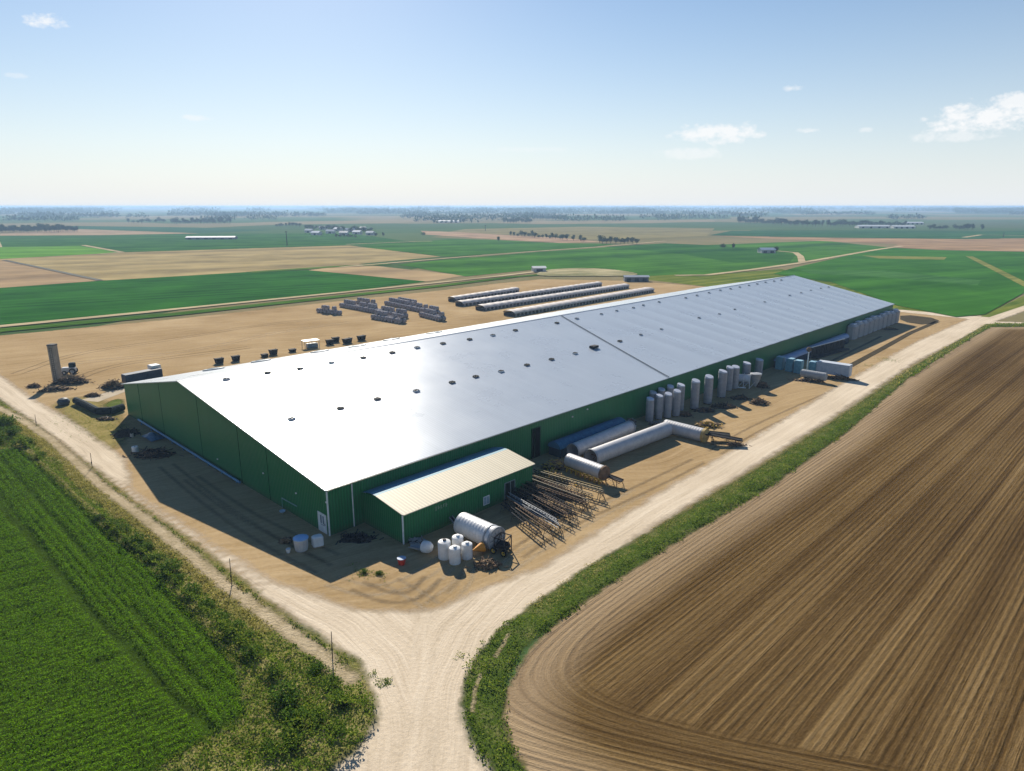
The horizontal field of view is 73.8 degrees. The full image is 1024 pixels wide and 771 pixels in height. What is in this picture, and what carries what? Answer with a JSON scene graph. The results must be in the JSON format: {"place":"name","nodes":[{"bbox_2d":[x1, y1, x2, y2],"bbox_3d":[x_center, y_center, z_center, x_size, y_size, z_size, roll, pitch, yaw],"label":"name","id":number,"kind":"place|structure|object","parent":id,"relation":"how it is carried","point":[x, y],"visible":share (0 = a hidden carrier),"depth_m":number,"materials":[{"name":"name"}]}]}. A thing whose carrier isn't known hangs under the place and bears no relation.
{"place":"outdoors","nodes":[
{"label":"outdoors","id":0,"kind":"place"},
{"bbox_2d":[0,259,99,287],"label":"field","id":1,"kind":"structure","parent":0,"point":[12,274],"depth_m":399.32,"materials":[{"name":"soil"}]},
{"bbox_2d":[3,260,101,279],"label":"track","id":2,"kind":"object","parent":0,"point":[54,270],"visible":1,"depth_m":433.65,"materials":[{"name":"soil"}]},
{"bbox_2d":[0,246,119,258],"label":"field","id":3,"kind":"structure","parent":0,"point":[23,252],"depth_m":618.39,"materials":[{"name":"plant"}]},
{"bbox_2d":[0,309,175,326],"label":"track","id":4,"kind":"structure","parent":0,"point":[84,317],"depth_m":248.65,"materials":[{"name":"soil"}]},
{"bbox_2d":[0,229,188,235],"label":"field","id":5,"kind":"structure","parent":0,"point":[92,232],"depth_m":1022.08,"materials":[{"name":"soil"}]},
{"bbox_2d":[0,447,243,770],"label":"crop field","id":6,"kind":"structure","parent":0,"point":[142,662],"depth_m":62.60,"materials":[{"name":"plant"}]},
{"bbox_2d":[42,226,262,232],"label":"field","id":7,"kind":"structure","parent":0,"point":[182,229],"depth_m":1195.45,"materials":[{"name":"plant"}]},
{"bbox_2d":[0,406,358,684],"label":"path","id":8,"kind":"structure","parent":0,"point":[307,645],"depth_m":77.29,"materials":[{"name":"soil"}]},
{"bbox_2d":[0,233,408,251],"bbox_3d":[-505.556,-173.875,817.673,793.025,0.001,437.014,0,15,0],"label":"field","id":9,"kind":"structure","parent":0,"point":[148,242],"depth_m":792.20,"materials":[{"name":"plant"}]},
{"bbox_2d":[0,270,424,324],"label":"field","id":10,"kind":"structure","parent":0,"point":[26,304],"depth_m":329.16,"materials":[{"name":"plant"}]},
{"bbox_2d":[1,245,439,280],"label":"field","id":11,"kind":"structure","parent":0,"point":[125,265],"depth_m":516.64,"materials":[{"name":"soil"}]},
{"bbox_2d":[6,271,532,324],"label":"track","id":12,"kind":"structure","parent":0,"point":[323,293],"depth_m":316.10,"materials":[{"name":"soil"}]},
{"bbox_2d":[312,264,460,280],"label":"field","id":13,"kind":"structure","parent":0,"point":[390,272],"depth_m":422.70,"materials":[{"name":"soil"}]},
{"bbox_2d":[408,540,432,552],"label":"tank","id":14,"kind":"object","parent":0,"point":[424,546],"visible":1,"depth_m":80.84,"materials":[{"name":"white plastic"}]},
{"bbox_2d":[358,239,611,256],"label":"field","id":15,"kind":"structure","parent":0,"point":[454,247],"depth_m":693.63,"materials":[{"name":"plant"}]},
{"bbox_2d":[342,241,661,266],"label":"track","id":16,"kind":"structure","parent":0,"point":[489,254],"depth_m":564.98,"materials":[{"name":"soil"}]},
{"bbox_2d":[422,231,598,242],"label":"field","id":17,"kind":"structure","parent":0,"point":[508,237],"depth_m":890.81,"materials":[{"name":"soil"}]},
{"bbox_2d":[0,306,1023,770],"bbox_3d":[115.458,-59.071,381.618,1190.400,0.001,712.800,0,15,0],"label":"road","id":18,"kind":"structure","parent":0,"point":[418,724],"depth_m":69.46,"materials":[{"name":"gravel"}]},
{"bbox_2d":[0,207,1023,770],"bbox_3d":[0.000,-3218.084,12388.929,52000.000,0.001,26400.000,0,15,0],"label":"ground","id":19,"kind":"structure","parent":0,"point":[394,225],"depth_m":1310.82,"materials":[{"name":"plant"}]},
{"bbox_2d":[0,401,377,770],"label":"verge","id":20,"kind":"structure","parent":19,"relation":"on","point":[355,666],"depth_m":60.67,"materials":[{"name":"plant"}]},
{"bbox_2d":[117,532,149,549],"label":"bush","id":21,"kind":"object","parent":20,"relation":"on","point":[126,542],"visible":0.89,"depth_m":82.50,"materials":[{"name":"green plant"}]},
{"bbox_2d":[153,558,182,577],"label":"bush","id":22,"kind":"object","parent":20,"relation":"on","point":[168,565],"visible":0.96,"depth_m":76.68,"materials":[{"name":"green plant"}]},
{"bbox_2d":[179,582,202,599],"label":"bush","id":23,"kind":"object","parent":20,"relation":"on","point":[190,589],"visible":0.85,"depth_m":72.31,"materials":[{"name":"green plant"}]},
{"bbox_2d":[217,617,246,637],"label":"bush","id":24,"kind":"object","parent":20,"relation":"on","point":[235,622],"visible":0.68,"depth_m":65.86,"materials":[{"name":"green plant"}]},
{"bbox_2d":[238,643,265,662],"bbox_3d":[-23.796,24.341,62.490,2.346,1.186,2.434,-11,18,-35],"label":"bush","id":25,"kind":"object","parent":20,"relation":"on","point":[245,652],"visible":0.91,"depth_m":62.31,"materials":[{"name":"green plant"}]},
{"bbox_2d":[266,679,310,709],"bbox_3d":[-18.593,25.680,56.532,2.963,1.704,3.906,-11,18,-36],"label":"bush","id":26,"kind":"object","parent":20,"relation":"on","point":[278,697],"visible":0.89,"depth_m":56.35,"materials":[{"name":"green plant"}]},
{"bbox_2d":[279,705,309,731],"bbox_3d":[-17.216,26.411,54.523,2.594,1.309,3.003,-10,18,-33],"label":"bush","id":27,"kind":"object","parent":20,"relation":"on","point":[288,711],"visible":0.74,"depth_m":54.36,"materials":[{"name":"green plant"}]},
{"bbox_2d":[280,728,308,750],"bbox_3d":[-16.882,27.047,52.379,2.244,1.093,2.566,-13,20,-41],"label":"bush","id":28,"kind":"object","parent":20,"relation":"on","point":[294,739],"visible":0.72,"depth_m":52.08,"materials":[{"name":"green plant"}]},
{"bbox_2d":[303,660,325,676],"bbox_3d":[-17.421,25.032,60.195,2.071,1.009,1.924,-3,15,-12],"label":"bush","id":29,"kind":"object","parent":20,"relation":"on","point":[316,666],"visible":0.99,"depth_m":60.20,"materials":[{"name":"green plant"}]},
{"bbox_2d":[308,706,330,729],"bbox_3d":[-15.337,26.515,54.558,2.108,1.063,2.372,-2,15,-7],"label":"bush","id":30,"kind":"object","parent":20,"relation":"on","point":[317,721],"visible":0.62,"depth_m":54.25,"materials":[{"name":"green plant"}]},
{"bbox_2d":[0,274,537,331],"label":"grass strip","id":31,"kind":"object","parent":19,"relation":"on","point":[156,315],"depth_m":273.14,"materials":[{"name":"plant"}]},
{"bbox_2d":[250,264,392,272],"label":"grass strip","id":32,"kind":"object","parent":19,"relation":"on","point":[310,268],"depth_m":447.75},
{"bbox_2d":[1,211,926,220],"bbox_3d":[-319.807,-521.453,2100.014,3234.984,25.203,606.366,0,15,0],"label":"wood","id":33,"kind":"object","parent":19,"relation":"on","point":[456,216],"visible":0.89,"depth_m":1925.97,"materials":[{"name":"green plant"}]},
{"bbox_2d":[32,357,903,687],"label":"weeds","id":34,"kind":"object","parent":19,"relation":"on","point":[350,565],"visible":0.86,"depth_m":75.82,"materials":[{"name":"green plant"}]},
{"bbox_2d":[0,279,966,612],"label":"yard","id":35,"kind":"structure","parent":19,"relation":"on","point":[212,507],"depth_m":114.00,"materials":[{"name":"soil"}]},
{"bbox_2d":[46,343,62,381],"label":"concrete tower","id":36,"kind":"structure","parent":35,"relation":"on","point":[54,359],"depth_m":159.26,"materials":[{"name":"concrete"}]},
{"bbox_2d":[47,372,95,385],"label":"scrap heap","id":37,"kind":"object","parent":35,"relation":"on","point":[72,379],"visible":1,"depth_m":158.55,"materials":[{"name":"metal"}]},
{"bbox_2d":[55,397,124,448],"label":"grass strip","id":38,"kind":"object","parent":35,"relation":"on","point":[106,439],"depth_m":130.26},
{"bbox_2d":[57,397,125,414],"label":"black pipeline","id":39,"kind":"object","parent":35,"relation":"on","point":[92,408],"visible":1,"depth_m":136.75,"materials":[{"name":"plastic"}]},
{"bbox_2d":[82,388,124,401],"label":"concrete slab","id":40,"kind":"structure","parent":35,"relation":"on","point":[109,394],"depth_m":148.73,"materials":[{"name":"concrete"}]},
{"bbox_2d":[96,378,125,390],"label":"scrap heap","id":41,"kind":"object","parent":35,"relation":"on","point":[113,384],"visible":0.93,"depth_m":154.01,"materials":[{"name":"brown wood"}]},
{"bbox_2d":[110,427,140,438],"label":"scrap heap","id":42,"kind":"object","parent":35,"relation":"on","point":[123,433],"visible":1,"depth_m":122.29,"materials":[{"name":"metal"}]},
{"bbox_2d":[121,368,162,382],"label":"container","id":43,"kind":"object","parent":35,"relation":"on","point":[146,374],"visible":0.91,"depth_m":161.25,"materials":[{"name":"metal"}]},
{"bbox_2d":[122,446,182,460],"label":"scrap heap","id":44,"kind":"object","parent":35,"relation":"on","point":[157,453],"visible":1,"depth_m":112.50,"materials":[{"name":"metal"}]},
{"bbox_2d":[293,534,307,551],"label":"barrel","id":45,"kind":"object","parent":35,"relation":"on","point":[300,541],"visible":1,"depth_m":81.32,"materials":[{"name":"grey plastic"}]},
{"bbox_2d":[311,534,324,548],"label":"storage cube","id":46,"kind":"object","parent":35,"relation":"on","point":[317,540],"visible":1,"depth_m":82.55,"materials":[{"name":"white plastic"}]},
{"bbox_2d":[335,529,383,544],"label":"scrap heap","id":47,"kind":"object","parent":35,"relation":"on","point":[360,538],"visible":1,"depth_m":84.45,"materials":[{"name":"metal"}]},
{"bbox_2d":[438,538,450,560],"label":"water tank","id":48,"kind":"object","parent":35,"relation":"on","point":[444,544],"visible":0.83,"depth_m":79.41,"materials":[{"name":"white plastic"}]},
{"bbox_2d":[363,447,534,544],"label":"annex shed","id":49,"kind":"structure","parent":35,"relation":"on","point":[425,502],"depth_m":89.54,"materials":[{"name":"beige metal"}]},
{"bbox_2d":[449,545,460,564],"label":"water tank","id":50,"kind":"object","parent":35,"relation":"on","point":[454,554],"visible":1,"depth_m":78.40,"materials":[{"name":"white plastic"}]},
{"bbox_2d":[461,541,472,559],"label":"water tank","id":51,"kind":"object","parent":35,"relation":"on","point":[466,550],"visible":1,"depth_m":79.56,"materials":[{"name":"white plastic"}]},
{"bbox_2d":[454,512,505,550],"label":"lying silo","id":52,"kind":"object","parent":35,"relation":"on","point":[473,528],"visible":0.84,"depth_m":82.60,"materials":[{"name":"metal"}]},
{"bbox_2d":[448,287,519,301],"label":"livestock shed","id":53,"kind":"structure","parent":35,"relation":"on","point":[485,294],"depth_m":308.92,"materials":[{"name":"metal"}]},
{"bbox_2d":[465,555,507,570],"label":"scrap heap","id":54,"kind":"object","parent":35,"relation":"on","point":[487,564],"visible":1,"depth_m":77.95,"materials":[{"name":"metal"}]},
{"bbox_2d":[490,532,511,556],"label":"wheeled frame","id":55,"kind":"object","parent":35,"relation":"on","point":[504,545],"visible":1,"depth_m":80.98,"materials":[{"name":"metal"}]},
{"bbox_2d":[121,275,894,535],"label":"warehouse","id":56,"kind":"structure","parent":35,"relation":"on","point":[322,440],"depth_m":122.38,"materials":[{"name":"metal"}]},
{"bbox_2d":[317,511,326,533],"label":"door","id":57,"kind":"structure","parent":56,"relation":"in","point":[322,523],"depth_m":86.12,"materials":[{"name":"metal"}]},
{"bbox_2d":[531,426,540,458],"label":"doorway","id":58,"kind":"structure","parent":56,"relation":"in","point":[535,432],"depth_m":111.53,"materials":[{"name":"metal"}]},
{"bbox_2d":[500,501,543,540],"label":"steel rack","id":59,"kind":"object","parent":35,"relation":"on","point":[519,514],"visible":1,"depth_m":87.77,"materials":[{"name":"metal"}]},
{"bbox_2d":[503,497,552,535],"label":"steel rack","id":60,"kind":"object","parent":35,"relation":"on","point":[528,512],"visible":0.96,"depth_m":88.38,"materials":[{"name":"metal"}]},
{"bbox_2d":[455,281,601,306],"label":"livestock shed","id":61,"kind":"structure","parent":35,"relation":"on","point":[490,299],"depth_m":308.30,"materials":[{"name":"metal"}]},
{"bbox_2d":[507,492,559,530],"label":"steel rack","id":62,"kind":"object","parent":35,"relation":"on","point":[548,515],"visible":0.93,"depth_m":89.62,"materials":[{"name":"metal"}]},
{"bbox_2d":[512,496,562,534],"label":"steel rack","id":63,"kind":"object","parent":35,"relation":"on","point":[539,512],"visible":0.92,"depth_m":88.81,"materials":[{"name":"metal"}]},
{"bbox_2d":[518,488,570,525],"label":"steel rack","id":64,"kind":"object","parent":35,"relation":"on","point":[551,505],"visible":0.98,"depth_m":91.19,"materials":[{"name":"metal"}]},
{"bbox_2d":[520,483,572,519],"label":"steel rack","id":65,"kind":"object","parent":35,"relation":"on","point":[550,498],"visible":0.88,"depth_m":93.64,"materials":[{"name":"metal"}]},
{"bbox_2d":[536,458,567,471],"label":"scrap heap","id":66,"kind":"object","parent":35,"relation":"on","point":[556,465],"visible":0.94,"depth_m":106.91,"materials":[{"name":"grey metal"}]},
{"bbox_2d":[475,283,629,310],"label":"livestock shed","id":67,"kind":"structure","parent":35,"relation":"on","point":[517,302],"depth_m":297.83,"materials":[{"name":"metal"}]},
{"bbox_2d":[526,481,587,514],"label":"steel rack","id":68,"kind":"object","parent":35,"relation":"on","point":[564,495],"visible":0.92,"depth_m":94.36,"materials":[{"name":"metal"}]},
{"bbox_2d":[532,468,581,486],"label":"rack","id":69,"kind":"object","parent":35,"relation":"on","point":[561,474],"visible":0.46,"depth_m":102.29,"materials":[{"name":"metal"}]},
{"bbox_2d":[532,475,586,507],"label":"steel rack","id":70,"kind":"object","parent":35,"relation":"on","point":[536,478],"visible":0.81,"depth_m":96.42,"materials":[{"name":"metal"}]},
{"bbox_2d":[536,470,604,501],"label":"steel rack","id":71,"kind":"object","parent":35,"relation":"on","point":[570,482],"visible":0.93,"depth_m":98.35,"materials":[{"name":"metal"}]},
{"bbox_2d":[503,287,654,316],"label":"livestock shed","id":72,"kind":"structure","parent":35,"relation":"on","point":[516,312],"depth_m":282.37,"materials":[{"name":"metal"}]},
{"bbox_2d":[548,417,624,458],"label":"arched shelter","id":73,"kind":"object","parent":35,"relation":"on","point":[557,447],"visible":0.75,"depth_m":115.08,"materials":[{"name":"metal"}]},
{"bbox_2d":[564,453,609,484],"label":"pipe section","id":74,"kind":"object","parent":35,"relation":"on","point":[587,467],"visible":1,"depth_m":102.57,"materials":[{"name":"white metal"}]},
{"bbox_2d":[566,420,635,455],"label":"pipe section","id":75,"kind":"object","parent":35,"relation":"on","point":[582,446],"visible":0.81,"depth_m":116.09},
{"bbox_2d":[584,422,671,462],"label":"pipe section","id":76,"kind":"object","parent":35,"relation":"on","point":[620,446],"visible":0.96,"depth_m":113.34,"materials":[{"name":"metal"}]},
{"bbox_2d":[623,275,649,281],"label":"hut","id":77,"kind":"object","parent":35,"relation":"on","point":[635,278],"visible":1,"depth_m":372.56,"materials":[{"name":"metal"}]},
{"bbox_2d":[645,397,653,421],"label":"silo","id":78,"kind":"object","parent":35,"relation":"on","point":[649,409],"visible":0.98,"depth_m":129.97,"materials":[{"name":"metal"}]},
{"bbox_2d":[655,393,662,419],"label":"silo","id":79,"kind":"object","parent":35,"relation":"on","point":[658,406],"visible":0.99,"depth_m":131.49,"materials":[{"name":"metal"}]},
{"bbox_2d":[664,392,671,417],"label":"silo","id":80,"kind":"object","parent":35,"relation":"on","point":[667,404],"visible":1,"depth_m":132.25,"materials":[{"name":"metal"}]},
{"bbox_2d":[672,389,680,415],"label":"silo","id":81,"kind":"object","parent":35,"relation":"on","point":[676,402],"visible":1,"depth_m":133.26,"materials":[{"name":"metal"}]},
{"bbox_2d":[664,419,709,442],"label":"pipe section","id":82,"kind":"object","parent":35,"relation":"on","point":[688,431],"visible":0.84,"depth_m":120.23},
{"bbox_2d":[690,378,699,408],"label":"silo","id":83,"kind":"object","parent":35,"relation":"on","point":[695,392],"visible":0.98,"depth_m":137.77,"materials":[{"name":"metal"}]},
{"bbox_2d":[703,374,713,403],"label":"silo","id":84,"kind":"object","parent":35,"relation":"on","point":[708,388],"visible":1,"depth_m":141.55,"materials":[{"name":"metal"}]},
{"bbox_2d":[717,369,726,397],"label":"silo","id":85,"kind":"object","parent":35,"relation":"on","point":[722,382],"visible":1,"depth_m":146.21,"materials":[{"name":"metal"}]},
{"bbox_2d":[738,372,761,387],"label":"processing machine","id":86,"kind":"object","parent":35,"relation":"on","point":[755,377],"visible":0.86,"depth_m":153.96,"materials":[{"name":"metal"}]},
{"bbox_2d":[773,333,848,368],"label":"arched shelter","id":87,"kind":"object","parent":35,"relation":"on","point":[801,354],"visible":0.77,"depth_m":183.37,"materials":[{"name":"metal"}]},
{"bbox_2d":[800,369,827,382],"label":"tanker","id":88,"kind":"object","parent":35,"relation":"on","point":[816,375],"visible":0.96,"depth_m":160.18,"materials":[{"name":"grey metal"}]},
{"bbox_2d":[810,338,849,358],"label":"panel wall","id":89,"kind":"structure","parent":35,"relation":"on","point":[826,349],"depth_m":190.51,"materials":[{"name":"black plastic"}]},
{"bbox_2d":[816,360,852,376],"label":"box trailer","id":90,"kind":"object","parent":35,"relation":"on","point":[834,368],"visible":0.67,"depth_m":163.62,"materials":[{"name":"white metal"}]},
{"bbox_2d":[846,323,858,339],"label":"silo","id":91,"kind":"object","parent":35,"relation":"on","point":[852,331],"visible":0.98,"depth_m":209.88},
{"bbox_2d":[1,205,1021,209],"bbox_3d":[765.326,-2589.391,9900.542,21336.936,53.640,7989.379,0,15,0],"label":"wood","id":92,"kind":"object","parent":19,"relation":"on","point":[590,207],"visible":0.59,"depth_m":7239.75,"materials":[{"name":"green plant"}]},
{"bbox_2d":[0,209,1023,216],"bbox_3d":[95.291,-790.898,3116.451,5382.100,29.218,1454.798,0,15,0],"label":"wood","id":93,"kind":"object","parent":19,"relation":"on","point":[49,213],"visible":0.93,"depth_m":3075.44,"materials":[{"name":"green plant"}]},
{"bbox_2d":[0,206,1023,212],"bbox_3d":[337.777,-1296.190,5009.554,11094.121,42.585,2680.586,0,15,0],"label":"wood","id":94,"kind":"object","parent":19,"relation":"on","point":[351,209],"visible":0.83,"depth_m":4046.99,"materials":[{"name":"green plant"}]},
{"bbox_2d":[461,322,1023,770],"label":"verge","id":95,"kind":"structure","parent":19,"relation":"on","point":[673,526],"depth_m":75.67,"materials":[{"name":"plant"}]},
{"bbox_2d":[620,269,1023,316],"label":"grass strip","id":96,"kind":"object","parent":19,"relation":"on","point":[717,279],"depth_m":378.22,"materials":[{"name":"plant"}]},
{"bbox_2d":[801,270,980,284],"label":"grass strip","id":97,"kind":"object","parent":19,"relation":"on","point":[888,274],"depth_m":402.88,"materials":[{"name":"plant"}]},
{"bbox_2d":[850,321,938,366],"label":"ditch","id":98,"kind":"object","parent":19,"relation":"on","point":[874,352],"visible":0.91,"depth_m":203.56,"materials":[{"name":"soil"}]},
{"bbox_2d":[862,255,945,259],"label":"grass strip","id":99,"kind":"object","parent":19,"relation":"on","point":[906,257],"depth_m":543.60,"materials":[{"name":"plant"}]},
{"bbox_2d":[0,0,1023,206],"label":"sky","id":100,"kind":"structure","parent":0,"point":[105,103],"materials":[{"name":"blue"}]},
{"bbox_2d":[450,227,714,240],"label":"field","id":101,"kind":"structure","parent":0,"point":[591,233],"depth_m":1099.82,"materials":[{"name":"soil"}]},
{"bbox_2d":[537,268,636,275],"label":"gravel patch","id":102,"kind":"object","parent":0,"point":[580,272],"visible":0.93,"depth_m":419.98,"materials":[{"name":"gravel"}]},
{"bbox_2d":[400,241,887,275],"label":"field","id":103,"kind":"structure","parent":0,"point":[643,262],"depth_m":506.12,"materials":[{"name":"plant"}]},
{"bbox_2d":[610,243,795,261],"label":"field","id":104,"kind":"structure","parent":0,"point":[727,253],"depth_m":603.83,"materials":[{"name":"plant"}]},
{"bbox_2d":[501,327,1023,770],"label":"ploughed field","id":105,"kind":"structure","parent":0,"point":[852,599],"depth_m":67.36,"materials":[{"name":"soil"}]},
{"bbox_2d":[676,246,900,275],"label":"track","id":106,"kind":"structure","parent":0,"point":[794,263],"depth_m":486.42,"materials":[{"name":"soil"}]},
{"bbox_2d":[713,230,1023,238],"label":"field","id":107,"kind":"structure","parent":0,"point":[894,234],"depth_m":983.88,"materials":[{"name":"plant"}]},
{"bbox_2d":[723,236,1023,250],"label":"field","id":108,"kind":"structure","parent":0,"point":[1016,244],"depth_m":768.19,"materials":[{"name":"soil"}]},
{"bbox_2d":[774,248,1023,316],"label":"field","id":109,"kind":"structure","parent":0,"point":[991,290],"depth_m":386.80,"materials":[{"name":"plant"}]},
{"bbox_2d":[900,315,938,323],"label":"bare dirt ground","id":110,"kind":"structure","parent":0,"point":[916,319],"depth_m":248.39,"materials":[{"name":"soil"}]},
{"bbox_2d":[966,256,1023,285],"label":"track","id":111,"kind":"structure","parent":0,"point":[1011,277],"depth_m":427.04,"materials":[{"name":"beige soil"}]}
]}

